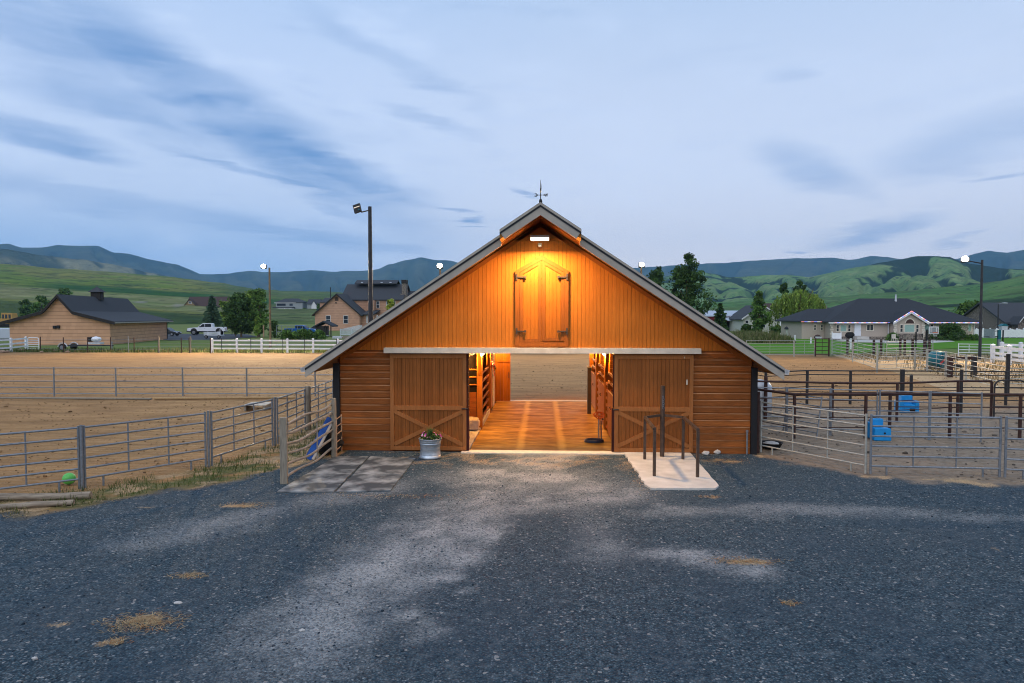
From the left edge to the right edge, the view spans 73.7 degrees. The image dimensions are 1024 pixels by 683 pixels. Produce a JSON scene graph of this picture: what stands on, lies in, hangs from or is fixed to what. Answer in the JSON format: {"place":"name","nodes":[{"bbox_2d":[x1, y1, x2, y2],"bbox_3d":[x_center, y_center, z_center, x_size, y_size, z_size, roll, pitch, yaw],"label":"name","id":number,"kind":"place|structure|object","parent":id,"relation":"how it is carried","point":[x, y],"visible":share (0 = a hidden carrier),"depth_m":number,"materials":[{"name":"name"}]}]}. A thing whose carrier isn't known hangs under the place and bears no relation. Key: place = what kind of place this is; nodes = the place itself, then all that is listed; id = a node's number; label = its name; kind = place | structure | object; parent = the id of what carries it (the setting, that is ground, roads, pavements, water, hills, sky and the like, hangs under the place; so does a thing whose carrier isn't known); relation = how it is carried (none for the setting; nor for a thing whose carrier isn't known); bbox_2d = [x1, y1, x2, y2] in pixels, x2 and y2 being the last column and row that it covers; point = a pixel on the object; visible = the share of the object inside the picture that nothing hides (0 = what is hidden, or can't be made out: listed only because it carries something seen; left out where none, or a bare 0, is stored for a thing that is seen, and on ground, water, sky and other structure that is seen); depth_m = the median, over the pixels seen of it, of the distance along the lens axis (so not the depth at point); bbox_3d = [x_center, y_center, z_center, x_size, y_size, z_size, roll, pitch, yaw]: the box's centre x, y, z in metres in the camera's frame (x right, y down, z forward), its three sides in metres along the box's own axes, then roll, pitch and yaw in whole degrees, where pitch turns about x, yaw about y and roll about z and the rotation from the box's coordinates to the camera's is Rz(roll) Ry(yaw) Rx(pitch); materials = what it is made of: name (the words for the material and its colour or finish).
{"place":"outdoors","nodes":[
{"label":"outdoors","id":0,"kind":"place"},
{"bbox_2d":[0,249,168,276],"bbox_3d":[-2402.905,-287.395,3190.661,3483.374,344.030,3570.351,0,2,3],"label":"mountains","id":1,"kind":"structure","parent":0,"point":[11,257],"depth_m":3457.12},
{"bbox_2d":[0,264,342,323],"bbox_3d":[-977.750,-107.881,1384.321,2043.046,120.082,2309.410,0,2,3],"label":"hills","id":2,"kind":"structure","parent":0,"point":[165,297],"depth_m":843.63,"materials":[{"name":"plant"}]},
{"bbox_2d":[164,334,255,339],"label":"driveway","id":3,"kind":"structure","parent":0,"point":[196,337],"depth_m":121.48,"materials":[{"name":"asphalt"}]},
{"bbox_2d":[187,323,227,334],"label":"pickup truck","id":4,"kind":"object","parent":3,"relation":"on","point":[207,327],"visible":0.86,"depth_m":130.08,"materials":[{"name":"white paint"}]},
{"bbox_2d":[312,280,414,330],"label":"house","id":5,"kind":"structure","parent":0,"point":[348,307],"depth_m":178.93,"materials":[{"name":"grey"}]},
{"bbox_2d":[0,351,1012,509],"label":"grass verge","id":6,"kind":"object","parent":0,"point":[184,485],"depth_m":15.47,"materials":[{"name":"plant"}]},
{"bbox_2d":[0,499,74,509],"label":"log","id":7,"kind":"object","parent":6,"relation":"on","point":[35,504],"visible":0.97,"depth_m":12.85,"materials":[{"name":"brown wood"}]},
{"bbox_2d":[0,419,324,514],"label":"grass","id":8,"kind":"structure","parent":6,"relation":"on","point":[212,477],"depth_m":15.17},
{"bbox_2d":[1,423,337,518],"bbox_3d":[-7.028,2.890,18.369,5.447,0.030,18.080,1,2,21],"label":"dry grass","id":9,"kind":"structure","parent":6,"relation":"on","point":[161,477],"depth_m":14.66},
{"bbox_2d":[207,411,209,465],"bbox_3d":[-7.220,2.320,16.246,0.059,1.350,0.059,0,2,3],"label":"fence post","id":10,"kind":"object","parent":6,"relation":"on","point":[208,436],"visible":0.96,"depth_m":16.23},
{"bbox_2d":[0,347,531,353],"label":"grass","id":11,"kind":"structure","parent":6,"relation":"on","point":[204,350],"depth_m":68.12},
{"bbox_2d":[305,386,310,429],"bbox_3d":[-6.484,2.102,21.683,0.168,1.380,0.168,0,2,3],"label":"fence post","id":12,"kind":"object","parent":6,"relation":"on","point":[308,409],"visible":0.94,"depth_m":21.62,"materials":[{"name":"grey wood"}]},
{"bbox_2d":[310,379,332,420],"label":"corral fence","id":13,"kind":"object","parent":6,"relation":"on","point":[325,395],"visible":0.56,"depth_m":23.09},
{"bbox_2d":[832,338,883,354],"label":"pen fence","id":14,"kind":"object","parent":6,"relation":"on","point":[857,345],"visible":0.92,"depth_m":61.75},
{"bbox_2d":[846,338,930,355],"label":"post fence","id":15,"kind":"object","parent":6,"relation":"on","point":[900,346],"visible":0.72,"depth_m":61.63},
{"bbox_2d":[0,450,1023,682],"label":"gravel yard","id":16,"kind":"structure","parent":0,"point":[723,641],"depth_m":9.31,"materials":[{"name":"gravel"}]},
{"bbox_2d":[279,417,287,483],"bbox_3d":[-4.893,2.340,14.639,0.150,1.430,0.120,0,2,-9],"label":"gate post","id":17,"kind":"object","parent":16,"relation":"on","point":[283,429],"visible":1,"depth_m":14.58,"materials":[{"name":"grey wood"}]},
{"bbox_2d":[287,403,332,476],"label":"tube gate","id":18,"kind":"structure","parent":17,"relation":"attached to","point":[311,443],"depth_m":16.01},
{"bbox_2d":[277,474,350,492],"bbox_3d":[-4.180,3.038,14.678,1.150,0.024,1.593,0,2,3],"label":"rubber mat","id":19,"kind":"object","parent":16,"relation":"on","point":[318,483],"visible":1,"depth_m":14.49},
{"bbox_2d":[307,417,331,459],"bbox_3d":[-4.851,2.452,17.282,0.234,1.047,0.817,2,3,39],"label":"blue board","id":20,"kind":"object","parent":16,"relation":"on","point":[313,447],"visible":0.64,"depth_m":17.25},
{"bbox_2d":[331,398,336,456],"bbox_3d":[-4.542,2.200,17.444,0.147,1.500,0.147,0,2,3],"label":"gate post","id":21,"kind":"object","parent":16,"relation":"on","point":[333,426],"visible":0.94,"depth_m":17.39,"materials":[{"name":"grey wood"}]},
{"bbox_2d":[307,456,368,473],"bbox_3d":[-4.114,2.972,16.445,1.000,0.024,2.007,0,2,3],"label":"rubber mat","id":22,"kind":"object","parent":16,"relation":"on","point":[343,465],"visible":1,"depth_m":16.33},
{"bbox_2d":[336,474,402,492],"bbox_3d":[-3.038,3.039,14.657,1.154,0.024,1.556,0,2,3],"label":"rubber mat","id":23,"kind":"object","parent":16,"relation":"on","point":[369,482],"visible":1,"depth_m":14.57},
{"bbox_2d":[354,456,415,473],"bbox_3d":[-3.037,2.973,16.415,1.229,0.024,1.948,0,2,3],"label":"rubber mat","id":24,"kind":"object","parent":16,"relation":"on","point":[384,465],"visible":1,"depth_m":16.33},
{"bbox_2d":[419,428,441,459],"bbox_3d":[-2.065,2.546,17.317,0.598,0.799,0.584,0,2,3],"label":"planter","id":25,"kind":"object","parent":16,"relation":"on","point":[430,442],"visible":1,"depth_m":17.12,"materials":[{"name":"metal"}]},
{"bbox_2d":[92,452,801,646],"bbox_3d":[0.090,3.110,12.661,11.599,0.016,10.917,0,2,3],"label":"loose straw","id":26,"kind":"object","parent":16,"relation":"on","point":[168,621],"visible":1,"depth_m":8.16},
{"bbox_2d":[624,452,718,489],"bbox_3d":[3.695,3.002,15.984,1.742,0.068,3.769,0,2,3],"label":"concrete pad","id":27,"kind":"object","parent":16,"relation":"on","point":[674,471],"visible":0.91,"depth_m":15.55,"materials":[{"name":"concrete"}]},
{"bbox_2d":[643,386,699,476],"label":"tie stocks","id":28,"kind":"object","parent":27,"relation":"on","point":[662,415],"visible":1,"depth_m":16.95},
{"bbox_2d":[0,352,1023,515],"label":"dirt arena","id":29,"kind":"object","parent":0,"point":[61,363],"visible":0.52,"depth_m":26.02},
{"bbox_2d":[0,336,26,351],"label":"white fence","id":30,"kind":"object","parent":29,"relation":"on","point":[10,343],"visible":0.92,"depth_m":68.61,"materials":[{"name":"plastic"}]},
{"bbox_2d":[0,426,80,491],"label":"corral fence","id":31,"kind":"object","parent":29,"relation":"on","point":[42,462],"visible":1,"depth_m":13.75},
{"bbox_2d":[0,491,92,500],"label":"log","id":32,"kind":"object","parent":29,"relation":"on","point":[33,496],"visible":0.97,"depth_m":13.34,"materials":[{"name":"brown wood"}]},
{"bbox_2d":[0,397,151,399],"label":"ground pole","id":33,"kind":"object","parent":29,"relation":"on","point":[96,398],"visible":1,"depth_m":29.66,"materials":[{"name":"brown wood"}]},
{"bbox_2d":[79,425,83,489],"bbox_3d":[-8.897,2.400,14.120,0.059,1.350,0.059,0,2,3],"label":"fence post","id":34,"kind":"object","parent":29,"relation":"on","point":[81,454],"visible":0.86,"depth_m":14.10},
{"bbox_2d":[40,337,210,352],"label":"wire fence","id":35,"kind":"object","parent":29,"relation":"on","point":[87,339],"visible":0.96,"depth_m":67.44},
{"bbox_2d":[83,412,206,487],"bbox_3d":[-8.088,2.369,15.214,0.052,1.330,2.628,2,3,39],"label":"corral fence","id":36,"kind":"object","parent":29,"relation":"on","point":[128,451],"visible":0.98,"depth_m":15.06,"materials":[{"name":"metal"}]},
{"bbox_2d":[0,367,332,395],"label":"arena fence","id":37,"kind":"object","parent":29,"relation":"on","point":[182,381],"visible":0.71,"depth_m":30.63,"materials":[{"name":"metal"}]},
{"bbox_2d":[154,396,295,399],"bbox_3d":[-12.422,2.451,29.633,5.957,0.099,0.099,0,2,-4],"label":"ground pole","id":38,"kind":"object","parent":29,"relation":"on","point":[179,398],"visible":1,"depth_m":29.57,"materials":[{"name":"wood"}]},
{"bbox_2d":[210,398,273,465],"bbox_3d":[-6.905,2.280,17.607,0.052,1.330,2.655,0,2,12],"label":"corral fence","id":39,"kind":"object","parent":29,"relation":"on","point":[233,433],"visible":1,"depth_m":17.34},
{"bbox_2d":[211,338,341,352],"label":"white fence","id":40,"kind":"object","parent":29,"relation":"on","point":[261,344],"visible":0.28,"depth_m":66.69,"materials":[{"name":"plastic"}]},
{"bbox_2d":[276,388,305,443],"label":"corral fence","id":41,"kind":"object","parent":29,"relation":"on","point":[296,406],"visible":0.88,"depth_m":20.36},
{"bbox_2d":[315,427,343,455],"bbox_3d":[-4.797,2.598,17.886,0.748,0.960,0.914,0,2,3],"label":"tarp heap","id":42,"kind":"object","parent":29,"relation":"on","point":[326,447],"visible":0.36,"depth_m":17.62,"materials":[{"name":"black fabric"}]},
{"bbox_2d":[353,203,372,322],"bbox_3d":[-7.284,-2.198,33.458,0.974,9.096,0.298,0,2,-4],"label":"light pole","id":43,"kind":"object","parent":29,"relation":"on","point":[357,208],"visible":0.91,"depth_m":33.34,"materials":[{"name":"metal"}]},
{"bbox_2d":[0,362,1023,492],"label":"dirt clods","id":44,"kind":"object","parent":29,"relation":"on","point":[905,452],"visible":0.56,"depth_m":24.30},
{"bbox_2d":[300,180,789,454],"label":"barn","id":45,"kind":"structure","parent":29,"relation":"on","point":[540,277],"depth_m":17.92,"materials":[{"name":"brown wood"}]},
{"bbox_2d":[390,353,468,449],"bbox_3d":[-2.187,1.601,18.083,2.090,2.560,0.176,0,2,3],"label":"sliding door","id":46,"kind":"structure","parent":45,"relation":"in","point":[423,387],"depth_m":18.08,"materials":[{"name":"brown wood"}]},
{"bbox_2d":[469,416,479,429],"bbox_3d":[-1.294,2.553,21.379,0.599,0.417,0.702,0,2,-3],"label":"feed bag","id":47,"kind":"object","parent":45,"relation":"on","point":[474,423],"visible":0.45,"depth_m":21.06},
{"bbox_2d":[483,353,509,400],"bbox_3d":[-0.631,1.197,28.648,1.135,2.590,0.110,0,2,3],"label":"rear door","id":48,"kind":"structure","parent":45,"relation":"in","point":[503,359],"depth_m":28.64,"materials":[{"name":"brown wood"}]},
{"bbox_2d":[516,260,541,341],"bbox_3d":[0.437,-1.060,17.909,0.674,2.152,0.085,0,2,3],"label":"loft door","id":49,"kind":"structure","parent":45,"relation":"in","point":[531,277],"depth_m":17.92,"materials":[{"name":"brown wood"}]},
{"bbox_2d":[542,260,567,340],"bbox_3d":[1.122,-1.074,17.877,0.674,2.122,0.085,0,2,3],"label":"loft door","id":50,"kind":"structure","parent":45,"relation":"in","point":[552,277],"depth_m":17.90,"materials":[{"name":"brown wood"}]},
{"bbox_2d":[611,354,693,451],"bbox_3d":[3.662,1.611,17.816,2.100,2.560,0.176,0,2,3],"label":"sliding door","id":51,"kind":"structure","parent":45,"relation":"in","point":[638,379],"depth_m":17.82,"materials":[{"name":"brown wood"}]},
{"bbox_2d":[757,391,759,452],"bbox_3d":[6.453,2.122,17.942,0.109,1.620,0.109,0,2,3],"label":"fence post","id":52,"kind":"object","parent":29,"relation":"on","point":[758,421],"visible":0.64,"depth_m":17.89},
{"bbox_2d":[758,379,777,418],"bbox_3d":[8.867,2.028,24.470,1.000,1.360,1.000,0,2,3],"label":"water tank","id":53,"kind":"object","parent":29,"relation":"on","point":[761,384],"visible":0.32,"depth_m":24.10,"materials":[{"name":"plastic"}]},
{"bbox_2d":[746,340,793,356],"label":"pen fence","id":54,"kind":"object","parent":29,"relation":"on","point":[773,346],"visible":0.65,"depth_m":60.04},
{"bbox_2d":[758,387,786,430],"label":"corral fence","id":55,"kind":"object","parent":29,"relation":"on","point":[785,407],"visible":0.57,"depth_m":20.86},
{"bbox_2d":[762,440,782,449],"bbox_3d":[7.046,2.808,18.577,0.640,0.210,0.640,0,2,3],"label":"feed tub","id":56,"kind":"object","parent":29,"relation":"on","point":[774,443],"visible":0.67,"depth_m":18.46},
{"bbox_2d":[782,396,822,438],"bbox_3d":[8.674,2.202,20.431,0.042,1.250,1.296,9,-2,-25],"label":"leaning fence","id":57,"kind":"object","parent":29,"relation":"on","point":[820,406],"visible":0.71,"depth_m":20.13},
{"bbox_2d":[786,387,830,434],"bbox_3d":[8.957,2.101,20.638,1.243,1.420,0.048,1,2,16],"label":"corral fence","id":58,"kind":"object","parent":29,"relation":"on","point":[829,389],"visible":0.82,"depth_m":20.58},
{"bbox_2d":[760,401,867,473],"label":"field gate","id":59,"kind":"structure","parent":29,"relation":"on","point":[827,438],"depth_m":16.55,"materials":[{"name":"metal"}]},
{"bbox_2d":[830,388,877,434],"bbox_3d":[10.159,2.114,20.289,1.288,1.420,0.048,1,2,16],"label":"corral fence","id":60,"kind":"object","parent":29,"relation":"on","point":[876,400],"visible":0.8,"depth_m":20.29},
{"bbox_2d":[758,380,992,420],"bbox_3d":[12.606,2.044,23.557,8.497,1.356,0.855,0,2,0],"label":"pipe fence","id":61,"kind":"object","parent":29,"relation":"on","point":[957,398],"visible":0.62,"depth_m":23.50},
{"bbox_2d":[993,380,1023,416],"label":"bow gate","id":62,"kind":"structure","parent":61,"relation":"attached to","point":[994,400],"depth_m":23.76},
{"bbox_2d":[867,418,890,440],"bbox_3d":[10.689,2.558,19.922,0.539,0.600,0.485,0,2,5],"label":"waterer","id":63,"kind":"object","parent":29,"relation":"on","point":[881,430],"visible":0.69,"depth_m":19.71,"materials":[{"name":"blue plastic"}]},
{"bbox_2d":[758,388,1023,438],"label":"pipe fence","id":64,"kind":"object","parent":29,"relation":"on","point":[949,407],"visible":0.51,"depth_m":20.05,"materials":[{"name":"metal"}]},
{"bbox_2d":[758,370,1023,404],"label":"pipe fence","id":65,"kind":"object","parent":29,"relation":"on","point":[850,374],"visible":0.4,"depth_m":27.83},
{"bbox_2d":[878,347,914,368],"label":"pen fence","id":66,"kind":"object","parent":29,"relation":"on","point":[896,352],"visible":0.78,"depth_m":44.73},
{"bbox_2d":[879,389,929,439],"bbox_3d":[11.436,2.128,19.917,1.332,1.420,0.048,1,2,16],"label":"corral fence","id":67,"kind":"object","parent":29,"relation":"on","point":[928,402],"visible":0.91,"depth_m":19.88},
{"bbox_2d":[894,395,918,412],"bbox_3d":[14.803,2.336,25.618,0.710,0.620,0.472,0,2,3],"label":"feeder","id":68,"kind":"object","parent":29,"relation":"on","point":[905,397],"visible":0.49,"depth_m":25.45,"materials":[{"name":"blue plastic"}]},
{"bbox_2d":[886,341,932,359],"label":"pen fence","id":69,"kind":"object","parent":29,"relation":"on","point":[910,347],"visible":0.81,"depth_m":56.99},
{"bbox_2d":[869,414,1001,476],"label":"field gate","id":70,"kind":"structure","parent":29,"relation":"on","point":[956,447],"depth_m":15.31,"materials":[{"name":"metal"}]},
{"bbox_2d":[847,351,1023,389],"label":"dry grass","id":71,"kind":"structure","parent":29,"relation":"on","point":[968,367],"depth_m":47.90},
{"bbox_2d":[928,351,944,368],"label":"drum","id":72,"kind":"object","parent":29,"relation":"on","point":[935,364],"visible":0.65,"depth_m":46.29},
{"bbox_2d":[929,391,982,441],"bbox_3d":[12.697,2.142,19.547,1.325,1.420,0.049,1,2,16],"label":"corral fence","id":73,"kind":"object","parent":29,"relation":"on","point":[980,414],"visible":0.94,"depth_m":19.51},
{"bbox_2d":[947,356,976,376],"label":"timber frame","id":74,"kind":"object","parent":29,"relation":"on","point":[949,358],"visible":0.76,"depth_m":40.14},
{"bbox_2d":[961,256,982,358],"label":"light pole","id":75,"kind":"object","parent":29,"relation":"on","point":[964,259],"visible":1,"depth_m":56.74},
{"bbox_2d":[966,355,1005,388],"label":"pen fence","id":76,"kind":"object","parent":29,"relation":"on","point":[984,378],"visible":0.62,"depth_m":34.41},
{"bbox_2d":[990,344,1023,364],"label":"white fence","id":77,"kind":"object","parent":29,"relation":"on","point":[1009,348],"visible":0.8,"depth_m":50.96,"materials":[{"name":"plastic"}]},
{"bbox_2d":[1004,416,1023,478],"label":"field gate","id":78,"kind":"structure","parent":29,"relation":"on","point":[1005,446],"depth_m":15.11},
{"bbox_2d":[0,244,1023,292],"bbox_3d":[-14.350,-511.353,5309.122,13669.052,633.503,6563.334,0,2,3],"label":"mountains","id":79,"kind":"structure","parent":0,"point":[418,273],"depth_m":6176.25,"materials":[{"name":"plant"}]},
{"bbox_2d":[0,324,1023,430],"bbox_3d":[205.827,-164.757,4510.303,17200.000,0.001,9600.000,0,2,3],"label":"ground","id":80,"kind":"structure","parent":0,"point":[195,344],"depth_m":91.68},
{"bbox_2d":[18,299,31,315],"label":"leafy tree","id":81,"kind":"object","parent":80,"relation":"on","point":[24,309],"visible":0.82,"depth_m":312.67,"materials":[{"name":"green plant"}]},
{"bbox_2d":[30,295,49,312],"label":"leafy tree","id":82,"kind":"object","parent":80,"relation":"on","point":[41,299],"visible":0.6,"depth_m":292.05,"materials":[{"name":"green plant"}]},
{"bbox_2d":[57,341,113,350],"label":"flatbed trailer","id":83,"kind":"object","parent":80,"relation":"on","point":[72,345],"visible":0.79,"depth_m":70.59,"materials":[{"name":"metal"}]},
{"bbox_2d":[0,287,172,344],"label":"shed","id":84,"kind":"structure","parent":80,"relation":"on","point":[59,317],"depth_m":87.49,"materials":[{"name":"grey"}]},
{"bbox_2d":[184,297,229,307],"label":"house","id":85,"kind":"structure","parent":80,"relation":"on","point":[198,301],"depth_m":491.96,"materials":[{"name":"grey"}]},
{"bbox_2d":[201,295,223,332],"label":"spruce tree","id":86,"kind":"object","parent":80,"relation":"on","point":[212,315],"visible":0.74,"depth_m":150.78,"materials":[{"name":"green plant"}]},
{"bbox_2d":[221,292,257,336],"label":"leafy tree","id":87,"kind":"object","parent":80,"relation":"on","point":[237,303],"visible":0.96,"depth_m":117.58,"materials":[{"name":"green plant"}]},
{"bbox_2d":[246,288,271,336],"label":"leafy tree","id":88,"kind":"object","parent":80,"relation":"on","point":[257,300],"visible":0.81,"depth_m":117.85,"materials":[{"name":"green plant"}]},
{"bbox_2d":[261,264,271,347],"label":"light pole","id":89,"kind":"object","parent":80,"relation":"on","point":[263,266],"visible":0.99,"depth_m":76.71,"materials":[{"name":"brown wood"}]},
{"bbox_2d":[272,298,306,308],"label":"house","id":90,"kind":"structure","parent":80,"relation":"on","point":[291,303],"depth_m":550.42,"materials":[{"name":"grey"}]},
{"bbox_2d":[289,328,312,339],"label":"hedge shrub","id":91,"kind":"object","parent":80,"relation":"on","point":[303,333],"visible":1,"depth_m":106.36,"materials":[{"name":"green plant"}]},
{"bbox_2d":[313,321,337,336],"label":"shelter","id":92,"kind":"object","parent":80,"relation":"on","point":[325,329],"visible":0.82,"depth_m":118.64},
{"bbox_2d":[646,266,664,288],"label":"cottonwood tree","id":93,"kind":"object","parent":80,"relation":"on","point":[656,276],"visible":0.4,"depth_m":117.82,"materials":[{"name":"green plant"}]},
{"bbox_2d":[665,252,717,314],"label":"cottonwood tree","id":94,"kind":"object","parent":80,"relation":"on","point":[684,277],"visible":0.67,"depth_m":117.26,"materials":[{"name":"green plant"}]},
{"bbox_2d":[713,303,728,330],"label":"pine tree","id":95,"kind":"object","parent":80,"relation":"on","point":[720,317],"visible":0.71,"depth_m":150.81,"materials":[{"name":"green plant"}]},
{"bbox_2d":[748,290,770,329],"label":"leafy tree","id":96,"kind":"object","parent":80,"relation":"on","point":[758,308],"visible":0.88,"depth_m":140.81,"materials":[{"name":"green plant"}]},
{"bbox_2d":[948,299,979,314],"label":"leafy tree","id":97,"kind":"object","parent":80,"relation":"on","point":[966,305],"visible":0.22,"depth_m":140.81,"materials":[{"name":"green plant"}]},
{"bbox_2d":[963,303,1023,329],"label":"house","id":98,"kind":"structure","parent":80,"relation":"on","point":[1011,315],"depth_m":126.02,"materials":[{"name":"stone"}]},
{"bbox_2d":[0,0,1023,273],"label":"sky","id":99,"kind":"structure","parent":0,"point":[199,136],"materials":[{"name":"blue"}]},
{"bbox_2d":[587,367,591,413],"bbox_3d":[2.831,1.790,25.027,0.180,1.710,0.180,0,2,3],"label":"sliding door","id":100,"kind":"structure","parent":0,"point":[588,390],"depth_m":24.96,"materials":[{"name":"wood"}]},
{"bbox_2d":[704,311,736,330],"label":"barn building","id":101,"kind":"structure","parent":0,"point":[709,315],"depth_m":168.72,"materials":[{"name":"metal"}]},
{"bbox_2d":[729,305,779,331],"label":"house","id":102,"kind":"structure","parent":0,"point":[740,318],"depth_m":160.01,"materials":[{"name":"grey"}]},
{"bbox_2d":[661,256,1023,303],"bbox_3d":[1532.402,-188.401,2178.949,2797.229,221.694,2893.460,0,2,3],"label":"hills","id":103,"kind":"structure","parent":0,"point":[916,273],"depth_m":2229.43,"materials":[{"name":"plant"}]},
{"bbox_2d":[693,275,1023,312],"bbox_3d":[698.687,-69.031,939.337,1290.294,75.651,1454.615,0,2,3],"label":"hills","id":104,"kind":"structure","parent":0,"point":[1010,290],"depth_m":792.10,"materials":[{"name":"plant"}]},
{"bbox_2d":[735,333,1023,353],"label":"lawn","id":105,"kind":"structure","parent":0,"point":[963,344],"depth_m":84.54,"materials":[{"name":"plant"}]},
{"bbox_2d":[732,328,795,342],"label":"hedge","id":106,"kind":"object","parent":105,"relation":"on","point":[744,335],"visible":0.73,"depth_m":92.10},
{"bbox_2d":[768,288,825,330],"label":"willow tree","id":107,"kind":"object","parent":105,"relation":"on","point":[787,304],"visible":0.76,"depth_m":139.75,"materials":[{"name":"green plant"}]},
{"bbox_2d":[774,294,982,339],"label":"house","id":108,"kind":"structure","parent":105,"relation":"on","point":[871,318],"depth_m":106.58,"materials":[{"name":"paint"}]},
{"bbox_2d":[924,322,967,340],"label":"shrub","id":109,"kind":"object","parent":105,"relation":"on","point":[951,331],"visible":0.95,"depth_m":101.28,"materials":[{"name":"green plant"}]},
{"bbox_2d":[984,329,1000,345],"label":"basketball hoop","id":110,"kind":"object","parent":105,"relation":"on","point":[989,333],"visible":0.98,"depth_m":75.51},
{"bbox_2d":[975,328,1023,337],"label":"white fence","id":111,"kind":"object","parent":105,"relation":"on","point":[1016,333],"visible":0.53,"depth_m":112.22,"materials":[{"name":"plastic"}]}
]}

